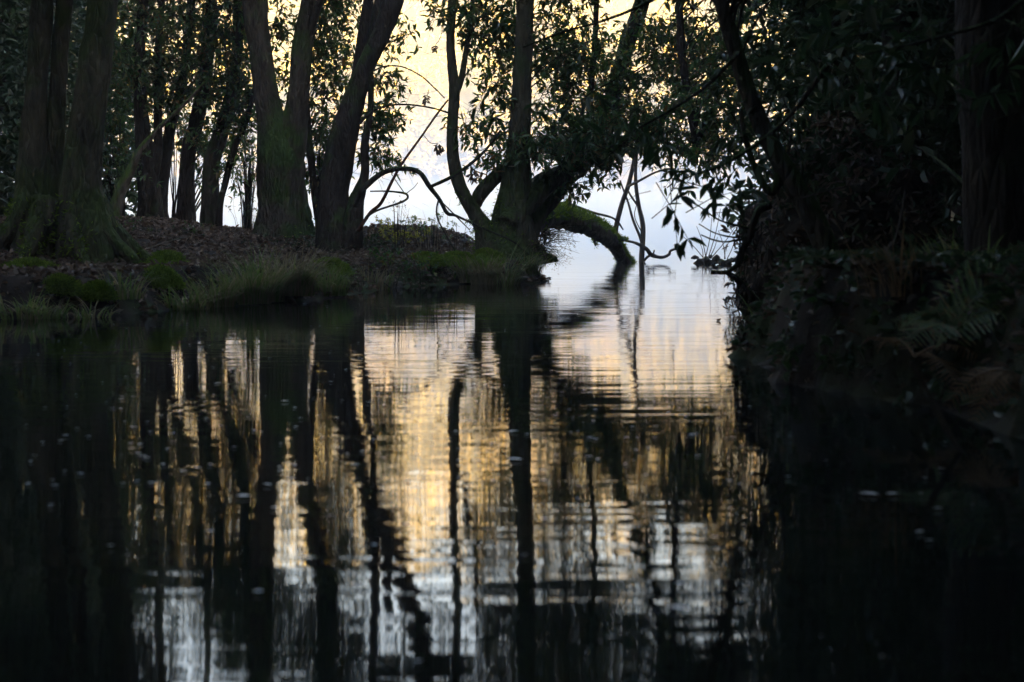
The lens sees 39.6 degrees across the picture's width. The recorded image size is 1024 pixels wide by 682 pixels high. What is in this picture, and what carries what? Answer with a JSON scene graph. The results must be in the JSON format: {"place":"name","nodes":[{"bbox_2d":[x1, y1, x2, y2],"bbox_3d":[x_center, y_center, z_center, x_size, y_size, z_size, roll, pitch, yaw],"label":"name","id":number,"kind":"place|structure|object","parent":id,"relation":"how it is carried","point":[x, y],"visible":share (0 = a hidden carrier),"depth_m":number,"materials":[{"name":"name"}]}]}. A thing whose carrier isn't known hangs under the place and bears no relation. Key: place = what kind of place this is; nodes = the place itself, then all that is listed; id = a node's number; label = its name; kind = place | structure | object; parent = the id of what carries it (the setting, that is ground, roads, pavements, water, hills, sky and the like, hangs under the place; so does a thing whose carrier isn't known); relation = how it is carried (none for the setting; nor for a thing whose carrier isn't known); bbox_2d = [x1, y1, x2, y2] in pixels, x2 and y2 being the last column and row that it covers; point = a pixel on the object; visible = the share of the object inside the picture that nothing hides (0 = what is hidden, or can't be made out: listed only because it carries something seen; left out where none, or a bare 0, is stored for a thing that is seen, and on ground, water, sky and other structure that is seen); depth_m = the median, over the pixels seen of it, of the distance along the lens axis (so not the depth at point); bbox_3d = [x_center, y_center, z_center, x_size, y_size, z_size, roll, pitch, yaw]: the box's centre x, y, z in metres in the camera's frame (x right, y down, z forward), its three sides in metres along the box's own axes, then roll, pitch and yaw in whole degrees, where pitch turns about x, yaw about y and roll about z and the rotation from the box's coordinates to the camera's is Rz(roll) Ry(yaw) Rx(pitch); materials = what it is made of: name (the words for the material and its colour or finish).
{"place":"outdoors","nodes":[
{"label":"outdoors","id":0,"kind":"place"},
{"bbox_2d":[0,240,1023,681],"bbox_3d":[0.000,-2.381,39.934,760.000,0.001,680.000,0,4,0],"label":"water","id":1,"kind":"structure","parent":0,"point":[810,562],"depth_m":3.21,"materials":[{"name":"black liquid"}]},
{"bbox_2d":[26,264,741,485],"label":"water flecks","id":2,"kind":"object","parent":1,"relation":"on","point":[372,425],"visible":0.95,"depth_m":4.07,"materials":[{"name":"grey plant"}]},
{"bbox_2d":[620,151,645,261],"bbox_3d":[2.697,-3.270,31.846,0.598,3.070,0.147,0,4,0],"label":"drowned sapling","id":3,"kind":"object","parent":1,"relation":"on","point":[642,235],"visible":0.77,"depth_m":31.85,"materials":[{"name":"brown wood"}]},
{"bbox_2d":[626,240,674,261],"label":"drift branch","id":4,"kind":"object","parent":1,"relation":"on","point":[649,252],"visible":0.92,"depth_m":31.42,"materials":[{"name":"wood"}]},
{"bbox_2d":[670,605,690,609],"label":"floating leaf","id":5,"kind":"object","parent":1,"relation":"on","point":[677,606],"visible":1,"depth_m":2.27,"materials":[{"name":"grey plant"}]},
{"bbox_2d":[683,209,734,262],"bbox_3d":[4.134,-2.185,29.958,1.150,1.202,0.332,0,4,0],"label":"debris islet","id":6,"kind":"object","parent":1,"relation":"on","point":[706,259],"visible":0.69,"depth_m":29.91,"materials":[{"name":"brown plant"}]},
{"bbox_2d":[711,230,735,263],"bbox_3d":[4.364,-1.884,28.926,0.608,0.731,0.318,0,4,0],"label":"debris islet","id":7,"kind":"object","parent":1,"relation":"on","point":[721,261],"visible":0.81,"depth_m":28.93,"materials":[{"name":"brown plant"}]},
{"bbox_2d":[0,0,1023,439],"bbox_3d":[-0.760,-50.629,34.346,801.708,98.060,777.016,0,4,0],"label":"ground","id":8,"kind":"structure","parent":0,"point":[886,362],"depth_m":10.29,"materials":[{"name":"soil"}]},
{"bbox_2d":[0,256,59,267],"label":"moss cushion","id":9,"kind":"object","parent":8,"relation":"on","point":[25,261],"visible":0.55,"depth_m":12.05,"materials":[{"name":"green plant"}]},
{"bbox_2d":[0,283,61,319],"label":"grass tussock","id":10,"kind":"object","parent":8,"relation":"on","point":[19,311],"depth_m":10.10,"materials":[{"name":"plant"}]},
{"bbox_2d":[8,296,77,319],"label":"grass tussock","id":11,"kind":"object","parent":8,"relation":"on","point":[45,313],"depth_m":10.15,"materials":[{"name":"green plant"}]},
{"bbox_2d":[41,272,86,297],"bbox_3d":[-3.367,-0.415,10.552,0.405,0.198,0.349,0,4,0],"label":"moss cushion","id":12,"kind":"object","parent":8,"relation":"on","point":[61,284],"visible":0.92,"depth_m":10.49,"materials":[{"name":"green plant"}]},
{"bbox_2d":[0,0,150,263],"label":"mossy tree","id":13,"kind":"object","parent":8,"relation":"on","point":[60,205],"visible":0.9,"depth_m":13.21,"materials":[{"name":"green plant"}]},
{"bbox_2d":[34,295,121,318],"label":"grass tussock","id":14,"kind":"object","parent":8,"relation":"on","point":[86,315],"depth_m":10.25,"materials":[{"name":"plant"}]},
{"bbox_2d":[0,0,165,216],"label":"wood","id":15,"kind":"object","parent":8,"relation":"on","point":[14,20],"visible":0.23,"depth_m":20.58,"materials":[{"name":"green plant"}]},
{"bbox_2d":[80,279,120,302],"bbox_3d":[-3.121,-0.375,10.707,0.343,0.191,0.288,0,4,0],"label":"moss cushion","id":16,"kind":"object","parent":8,"relation":"on","point":[100,290],"visible":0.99,"depth_m":10.64,"materials":[{"name":"green plant"}]},
{"bbox_2d":[85,263,159,299],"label":"grass tussock","id":17,"kind":"object","parent":8,"relation":"on","point":[123,294],"depth_m":10.82,"materials":[{"name":"plant"}]},
{"bbox_2d":[102,98,153,215],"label":"laurel shrub","id":18,"kind":"object","parent":8,"relation":"on","point":[112,128],"visible":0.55,"depth_m":22.74,"materials":[{"name":"green plant"}]},
{"bbox_2d":[73,0,205,216],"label":"grove tree","id":19,"kind":"object","parent":8,"relation":"on","point":[142,111],"visible":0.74,"depth_m":21.66,"materials":[{"name":"green plant"}]},
{"bbox_2d":[104,82,204,215],"bbox_3d":[-5.348,-2.720,21.214,1.597,2.200,1.031,-1,4,-10],"label":"leaning stump","id":20,"kind":"object","parent":8,"relation":"on","point":[124,181],"visible":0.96,"depth_m":20.82,"materials":[{"name":"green plant"}]},
{"bbox_2d":[142,263,188,290],"bbox_3d":[-2.859,-0.522,11.617,0.435,0.235,0.401,0,4,0],"label":"moss cushion","id":21,"kind":"object","parent":8,"relation":"on","point":[166,274],"visible":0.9,"depth_m":11.54,"materials":[{"name":"green plant"}]},
{"bbox_2d":[142,249,188,264],"bbox_3d":[-3.242,-0.733,13.360,0.529,0.281,0.507,0,4,0],"label":"moss cushion","id":22,"kind":"object","parent":8,"relation":"on","point":[165,256],"visible":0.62,"depth_m":13.30,"materials":[{"name":"green plant"}]},
{"bbox_2d":[118,206,213,238],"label":"plant","id":23,"kind":"object","parent":8,"relation":"on","point":[193,230],"visible":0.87,"depth_m":18.11,"materials":[{"name":"green plant"}]},
{"bbox_2d":[109,0,229,217],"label":"grove tree","id":24,"kind":"object","parent":8,"relation":"on","point":[168,141],"visible":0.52,"depth_m":21.65,"materials":[{"name":"green plant"}]},
{"bbox_2d":[108,90,256,218],"bbox_3d":[-5.667,-3.086,24.457,3.121,2.984,1.729,0,4,0],"label":"laurel shrub","id":25,"kind":"object","parent":8,"relation":"on","point":[181,133],"visible":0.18,"depth_m":24.30,"materials":[{"name":"green plant"}]},
{"bbox_2d":[151,281,223,310],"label":"grass tussock","id":26,"kind":"object","parent":8,"relation":"on","point":[191,303],"depth_m":11.32,"materials":[{"name":"plant"}]},
{"bbox_2d":[149,0,273,220],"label":"grove tree","id":27,"kind":"object","parent":8,"relation":"on","point":[185,206],"visible":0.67,"depth_m":21.47,"materials":[{"name":"green plant"}]},
{"bbox_2d":[178,267,259,306],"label":"grass tussock","id":28,"kind":"object","parent":8,"relation":"on","point":[229,298],"depth_m":11.81,"materials":[{"name":"plant"}]},
{"bbox_2d":[188,89,256,225],"bbox_3d":[-4.003,-3.063,20.809,1.193,3.066,1.070,3,5,37],"label":"grove tree","id":29,"kind":"object","parent":8,"relation":"on","point":[233,151],"visible":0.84,"depth_m":20.84,"materials":[{"name":"green plant"}]},
{"bbox_2d":[178,0,282,224],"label":"grove tree","id":30,"kind":"object","parent":8,"relation":"on","point":[208,210],"visible":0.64,"depth_m":21.21,"materials":[{"name":"green plant"}]},
{"bbox_2d":[222,132,256,228],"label":"laurel shrub","id":31,"kind":"object","parent":8,"relation":"on","point":[248,187],"visible":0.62,"depth_m":23.34,"materials":[{"name":"green plant"}]},
{"bbox_2d":[226,199,257,228],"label":"plant","id":32,"kind":"object","parent":8,"relation":"on","point":[248,211],"visible":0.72,"depth_m":22.39,"materials":[{"name":"green plant"}]},
{"bbox_2d":[187,253,299,304],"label":"grass tussock","id":33,"kind":"object","parent":8,"relation":"on","point":[259,291],"depth_m":12.11,"materials":[{"name":"plant"}]},
{"bbox_2d":[233,185,257,227],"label":"stalks","id":34,"kind":"object","parent":8,"relation":"on","point":[253,218],"visible":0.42,"depth_m":22.32,"materials":[{"name":"plant"}]},
{"bbox_2d":[204,0,323,239],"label":"twin tree","id":35,"kind":"object","parent":8,"relation":"on","point":[284,209],"visible":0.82,"depth_m":19.25,"materials":[{"name":"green plant"}]},
{"bbox_2d":[217,242,317,301],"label":"grass tussock","id":36,"kind":"object","parent":8,"relation":"on","point":[279,288],"depth_m":12.50,"materials":[{"name":"plant"}]},
{"bbox_2d":[0,213,550,315],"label":"leaf litter","id":37,"kind":"object","parent":8,"relation":"on","point":[76,268],"visible":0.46,"depth_m":16.83,"materials":[{"name":"brown plant"}]},
{"bbox_2d":[231,243,347,296],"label":"grass tussock","id":38,"kind":"object","parent":8,"relation":"on","point":[305,282],"depth_m":12.77,"materials":[{"name":"plant"}]},
{"bbox_2d":[305,125,327,229],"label":"laurel shrub","id":39,"kind":"object","parent":8,"relation":"on","point":[319,149],"visible":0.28,"depth_m":20.60,"materials":[{"name":"green plant"}]},
{"bbox_2d":[245,0,393,224],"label":"slim tree","id":40,"kind":"object","parent":8,"relation":"on","point":[328,70],"visible":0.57,"depth_m":20.48,"materials":[{"name":"green plant"}]},
{"bbox_2d":[314,256,355,276],"bbox_3d":[-1.840,-0.767,14.576,0.530,0.239,0.445,0,4,0],"label":"moss cushion","id":41,"kind":"object","parent":8,"relation":"on","point":[346,267],"visible":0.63,"depth_m":14.51,"materials":[{"name":"green plant"}]},
{"bbox_2d":[307,259,366,295],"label":"grass tussock","id":42,"kind":"object","parent":8,"relation":"on","point":[334,286],"depth_m":13.50,"materials":[{"name":"green plant"}]},
{"bbox_2d":[328,221,404,255],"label":"plant","id":43,"kind":"object","parent":8,"relation":"on","point":[376,235],"visible":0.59,"depth_m":18.39,"materials":[{"name":"green plant"}]},
{"bbox_2d":[312,0,438,252],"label":"leaning tree","id":44,"kind":"object","parent":8,"relation":"on","point":[340,218],"visible":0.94,"depth_m":18.53,"materials":[{"name":"brown plant"}]},
{"bbox_2d":[357,264,399,289],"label":"grass tussock","id":45,"kind":"object","parent":8,"relation":"on","point":[377,280],"depth_m":15.50,"materials":[{"name":"plant"}]},
{"bbox_2d":[329,238,453,292],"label":"plant","id":46,"kind":"object","parent":8,"relation":"on","point":[410,268],"visible":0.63,"depth_m":16.15,"materials":[{"name":"green plant"}]},
{"bbox_2d":[365,177,417,217],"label":"elbow branch","id":47,"kind":"object","parent":8,"relation":"on","point":[388,206],"visible":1,"depth_m":17.91,"materials":[{"name":"brown plant"}]},
{"bbox_2d":[385,197,416,251],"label":"plant","id":48,"kind":"object","parent":8,"relation":"on","point":[407,217],"visible":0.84,"depth_m":18.40,"materials":[{"name":"brown plant"}]},
{"bbox_2d":[372,209,432,247],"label":"plant","id":49,"kind":"object","parent":8,"relation":"on","point":[392,226],"visible":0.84,"depth_m":19.22,"materials":[{"name":"green plant"}]},
{"bbox_2d":[357,99,448,231],"bbox_3d":[-1.387,-2.212,17.986,1.178,1.673,0.049,0,4,0],"label":"branch","id":50,"kind":"object","parent":8,"relation":"on","point":[365,219],"visible":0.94,"depth_m":17.98,"materials":[{"name":"brown wood"}]},
{"bbox_2d":[2,0,810,237],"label":"wood","id":51,"kind":"object","parent":8,"relation":"on","point":[609,201],"visible":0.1,"depth_m":176.34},
{"bbox_2d":[364,244,472,286],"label":"plant","id":52,"kind":"object","parent":8,"relation":"on","point":[418,263],"visible":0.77,"depth_m":16.72,"materials":[{"name":"green plant"}]},
{"bbox_2d":[396,204,447,251],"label":"plant","id":53,"kind":"object","parent":8,"relation":"on","point":[424,222],"visible":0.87,"depth_m":18.62,"materials":[{"name":"brown plant"}]},
{"bbox_2d":[403,193,449,250],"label":"stalks","id":54,"kind":"object","parent":8,"relation":"on","point":[430,232],"visible":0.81,"depth_m":18.71,"materials":[{"name":"plant"}]},
{"bbox_2d":[410,251,449,266],"bbox_3d":[-1.059,-0.998,17.336,0.626,0.227,0.573,0,4,0],"label":"moss cushion","id":55,"kind":"object","parent":8,"relation":"on","point":[436,258],"visible":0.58,"depth_m":17.22,"materials":[{"name":"green plant"}]},
{"bbox_2d":[350,130,528,254],"bbox_3d":[-0.900,-1.761,17.719,2.236,1.730,0.093,0,4,0],"label":"bowed branch","id":56,"kind":"object","parent":8,"relation":"on","point":[364,187],"visible":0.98,"depth_m":17.68,"materials":[{"name":"brown plant"}]},
{"bbox_2d":[427,219,473,250],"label":"plant","id":57,"kind":"object","parent":8,"relation":"on","point":[444,236],"visible":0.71,"depth_m":17.90,"materials":[{"name":"brown plant"}]},
{"bbox_2d":[439,250,479,271],"bbox_3d":[-0.686,-0.988,17.560,0.664,0.288,0.543,0,4,0],"label":"moss cushion","id":58,"kind":"object","parent":8,"relation":"on","point":[449,255],"visible":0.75,"depth_m":17.42,"materials":[{"name":"green plant"}]},
{"bbox_2d":[440,257,486,282],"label":"grass tussock","id":59,"kind":"object","parent":8,"relation":"on","point":[462,276],"depth_m":17.27,"materials":[{"name":"plant"}]},
{"bbox_2d":[457,251,513,284],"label":"grass tussock","id":60,"kind":"object","parent":8,"relation":"on","point":[482,276],"depth_m":17.18,"materials":[{"name":"plant"}]},
{"bbox_2d":[470,247,508,269],"bbox_3d":[-0.293,-1.003,17.622,0.640,0.351,0.590,0,4,0],"label":"moss cushion","id":61,"kind":"object","parent":8,"relation":"on","point":[479,252],"visible":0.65,"depth_m":17.50,"materials":[{"name":"green plant"}]},
{"bbox_2d":[470,236,542,284],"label":"grass tussock","id":62,"kind":"object","parent":8,"relation":"on","point":[510,279],"depth_m":16.92,"materials":[{"name":"plant"}]},
{"bbox_2d":[508,246,559,274],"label":"grass tussock","id":63,"kind":"object","parent":8,"relation":"on","point":[536,270],"depth_m":17.78,"materials":[{"name":"plant"}]},
{"bbox_2d":[398,0,695,267],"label":"laurel tree","id":64,"kind":"object","parent":8,"relation":"on","point":[526,205],"visible":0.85,"depth_m":18.10,"materials":[{"name":"green plant"}]},
{"bbox_2d":[368,65,444,97],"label":"arching vine","id":65,"kind":"object","parent":64,"relation":"attached to","point":[408,69],"visible":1,"depth_m":18.19,"materials":[{"name":"brown plant"}]},
{"bbox_2d":[359,104,461,123],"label":"arching vine","id":66,"kind":"object","parent":64,"relation":"attached to","point":[367,115],"visible":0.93,"depth_m":18.22,"materials":[{"name":"brown plant"}]},
{"bbox_2d":[422,89,430,106],"bbox_3d":[-1.087,-3.048,17.829,0.129,0.222,0.100,-3,5,-31],"label":"dead cluster","id":67,"kind":"object","parent":64,"relation":"hanging from","point":[424,101],"visible":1,"depth_m":17.82,"materials":[{"name":"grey plant"}]},
{"bbox_2d":[423,134,444,155],"bbox_3d":[-0.976,-2.444,17.788,0.272,0.274,0.155,0,4,0],"label":"dead cluster","id":68,"kind":"object","parent":64,"relation":"hanging from","point":[440,150],"visible":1,"depth_m":17.76,"materials":[{"name":"grey plant"}]},
{"bbox_2d":[431,27,443,53],"bbox_3d":[-0.937,-3.763,17.761,0.148,0.346,0.119,3,5,33],"label":"dead cluster","id":69,"kind":"object","parent":64,"relation":"hanging from","point":[435,49],"visible":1,"depth_m":17.77,"materials":[{"name":"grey plant"}]},
{"bbox_2d":[466,169,480,184],"bbox_3d":[-0.500,-2.062,17.787,0.183,0.232,0.172,-2,5,-23],"label":"dead cluster","id":70,"kind":"object","parent":64,"relation":"hanging from","point":[472,179],"visible":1,"depth_m":17.78,"materials":[{"name":"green plant"}]},
{"bbox_2d":[528,231,579,270],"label":"twiggy bush","id":71,"kind":"object","parent":8,"relation":"on","point":[539,245],"visible":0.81,"depth_m":18.07,"materials":[{"name":"brown plant"}]},
{"bbox_2d":[539,220,593,250],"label":"twiggy bush","id":72,"kind":"object","parent":8,"relation":"on","point":[544,233],"visible":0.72,"depth_m":18.50,"materials":[{"name":"brown plant"}]},
{"bbox_2d":[556,0,650,133],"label":"slender tree","id":73,"kind":"object","parent":8,"relation":"on","point":[602,62],"visible":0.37,"depth_m":19.77,"materials":[{"name":"green plant"}]},
{"bbox_2d":[540,146,674,262],"bbox_3d":[1.803,-2.644,24.682,1.791,3.316,13.138,1,4,10],"label":"fallen tree","id":74,"kind":"object","parent":8,"relation":"on","point":[606,235],"visible":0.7,"depth_m":26.45,"materials":[{"name":"green plant"}]},
{"bbox_2d":[583,0,744,175],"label":"slanting tree","id":75,"kind":"object","parent":8,"relation":"on","point":[635,26],"visible":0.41,"depth_m":20.04,"materials":[{"name":"green plant"}]},
{"bbox_2d":[659,0,787,199],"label":"upright tree","id":76,"kind":"object","parent":8,"relation":"on","point":[696,132],"visible":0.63,"depth_m":16.09,"materials":[{"name":"green plant"}]},
{"bbox_2d":[738,293,760,320],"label":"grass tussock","id":77,"kind":"object","parent":8,"relation":"on","point":[751,312],"depth_m":8.66,"materials":[{"name":"plant"}]},
{"bbox_2d":[661,0,847,250],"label":"tree","id":78,"kind":"object","parent":8,"relation":"on","point":[790,179],"visible":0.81,"depth_m":8.77,"materials":[{"name":"green plant"}]},
{"bbox_2d":[469,0,689,133],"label":"hanging branch","id":79,"kind":"object","parent":78,"relation":"attached to","point":[495,28],"visible":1,"depth_m":8.44,"materials":[{"name":"green plant"}]},
{"bbox_2d":[557,50,741,189],"bbox_3d":[0.707,-1.194,7.709,1.034,0.769,0.450,-1,5,-19],"label":"hanging branch","id":80,"kind":"object","parent":78,"relation":"attached to","point":[597,129],"visible":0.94,"depth_m":7.68,"materials":[{"name":"green plant"}]},
{"bbox_2d":[621,63,829,260],"bbox_3d":[1.122,-0.886,7.361,1.070,1.113,0.817,0,4,0],"label":"hanging branch","id":81,"kind":"object","parent":78,"relation":"attached to","point":[650,154],"visible":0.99,"depth_m":7.44,"materials":[{"name":"green plant"}]},
{"bbox_2d":[747,0,873,153],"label":"tree","id":82,"kind":"object","parent":8,"relation":"on","point":[792,18],"visible":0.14,"depth_m":11.47,"materials":[{"name":"green plant"}]},
{"bbox_2d":[697,109,952,325],"bbox_3d":[2.183,-0.534,9.619,1.618,2.051,1.998,1,4,15],"label":"root mound","id":83,"kind":"object","parent":8,"relation":"on","point":[780,222],"visible":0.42,"depth_m":9.15,"materials":[{"name":"soil"}]},
{"bbox_2d":[778,224,872,374],"bbox_3d":[1.273,-0.110,5.707,0.427,0.725,0.869,0,4,0],"label":"plant","id":84,"kind":"object","parent":8,"relation":"on","point":[788,356],"visible":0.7,"depth_m":5.68,"materials":[{"name":"green plant"}]},
{"bbox_2d":[713,230,1010,412],"bbox_3d":[1.203,-0.039,5.311,0.708,0.749,1.546,-1,4,-17],"label":"plant","id":85,"kind":"object","parent":8,"relation":"on","point":[936,386],"visible":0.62,"depth_m":5.13,"materials":[{"name":"green plant"}]},
{"bbox_2d":[711,0,1023,240],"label":"wood","id":86,"kind":"object","parent":8,"relation":"on","point":[818,24],"visible":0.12,"depth_m":9.78,"materials":[{"name":"green plant"}]},
{"bbox_2d":[724,238,1023,408],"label":"leaf litter","id":87,"kind":"object","parent":8,"relation":"on","point":[1010,269],"visible":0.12,"depth_m":5.28,"materials":[{"name":"brown plant"}]},
{"bbox_2d":[818,205,930,296],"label":"grass tussock","id":88,"kind":"object","parent":8,"relation":"on","point":[895,274],"depth_m":5.23,"materials":[{"name":"green plant"}]},
{"bbox_2d":[730,235,1023,416],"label":"ivy cover","id":89,"kind":"object","parent":8,"relation":"on","point":[1015,258],"visible":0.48,"depth_m":5.49,"materials":[{"name":"green plant"}]},
{"bbox_2d":[793,0,962,239],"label":"tree","id":90,"kind":"object","parent":8,"relation":"on","point":[853,78],"visible":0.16,"depth_m":10.38,"materials":[{"name":"green plant"}]},
{"bbox_2d":[889,209,905,249],"bbox_3d":[1.972,-0.427,7.589,0.251,0.558,0.011,0,4,0],"label":"leaning stick","id":91,"kind":"object","parent":8,"relation":"on","point":[899,227],"visible":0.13,"depth_m":7.57,"materials":[{"name":"brown wood"}]},
{"bbox_2d":[891,191,906,249],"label":"bare twig","id":92,"kind":"object","parent":8,"relation":"on","point":[901,213],"visible":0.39,"depth_m":6.97,"materials":[{"name":"brown wood"}]},
{"bbox_2d":[811,187,1011,379],"bbox_3d":[1.437,-0.139,5.123,0.504,0.849,1.076,-1,4,-15],"label":"plant","id":93,"kind":"object","parent":8,"relation":"on","point":[899,256],"visible":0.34,"depth_m":5.12,"materials":[{"name":"green plant"}]},
{"bbox_2d":[814,0,1023,252],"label":"tree","id":94,"kind":"object","parent":8,"relation":"on","point":[991,180],"visible":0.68,"depth_m":6.84,"materials":[{"name":"green plant"}]},
{"bbox_2d":[887,148,962,247],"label":"laurel shrub","id":95,"kind":"object","parent":8,"relation":"on","point":[940,234],"visible":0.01,"depth_m":8.79,"materials":[{"name":"green plant"}]},
{"bbox_2d":[874,337,976,389],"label":"fern","id":96,"kind":"object","parent":8,"relation":"on","point":[928,355],"visible":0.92,"depth_m":4.88,"materials":[{"name":"plant"}]},
{"bbox_2d":[891,294,970,349],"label":"fern","id":97,"kind":"object","parent":8,"relation":"on","point":[925,319],"visible":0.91,"depth_m":4.84,"materials":[{"name":"green plant"}]},
{"bbox_2d":[917,227,1019,255],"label":"grass tussock","id":98,"kind":"object","parent":8,"relation":"on","point":[952,244],"depth_m":6.26,"materials":[{"name":"plant"}]},
{"bbox_2d":[931,260,1012,348],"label":"fern","id":99,"kind":"object","parent":8,"relation":"on","point":[960,320],"visible":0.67,"depth_m":4.86,"materials":[{"name":"green plant"}]},
{"bbox_2d":[944,366,1021,423],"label":"fern","id":100,"kind":"object","parent":8,"relation":"on","point":[1001,373],"visible":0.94,"depth_m":4.38,"materials":[{"name":"green plant"}]},
{"bbox_3d":[0.994,-4.870,-6.942,42.837,13.406,31.736,0,4,0],"label":"canopy","id":101,"kind":"object","parent":8,"relation":"on","visible":0},
{"bbox_2d":[750,0,1023,170],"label":"hanging branch","id":102,"kind":"object","parent":101,"relation":"attached to","point":[939,82],"visible":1,"depth_m":5.40,"materials":[{"name":"green plant"}]}
]}

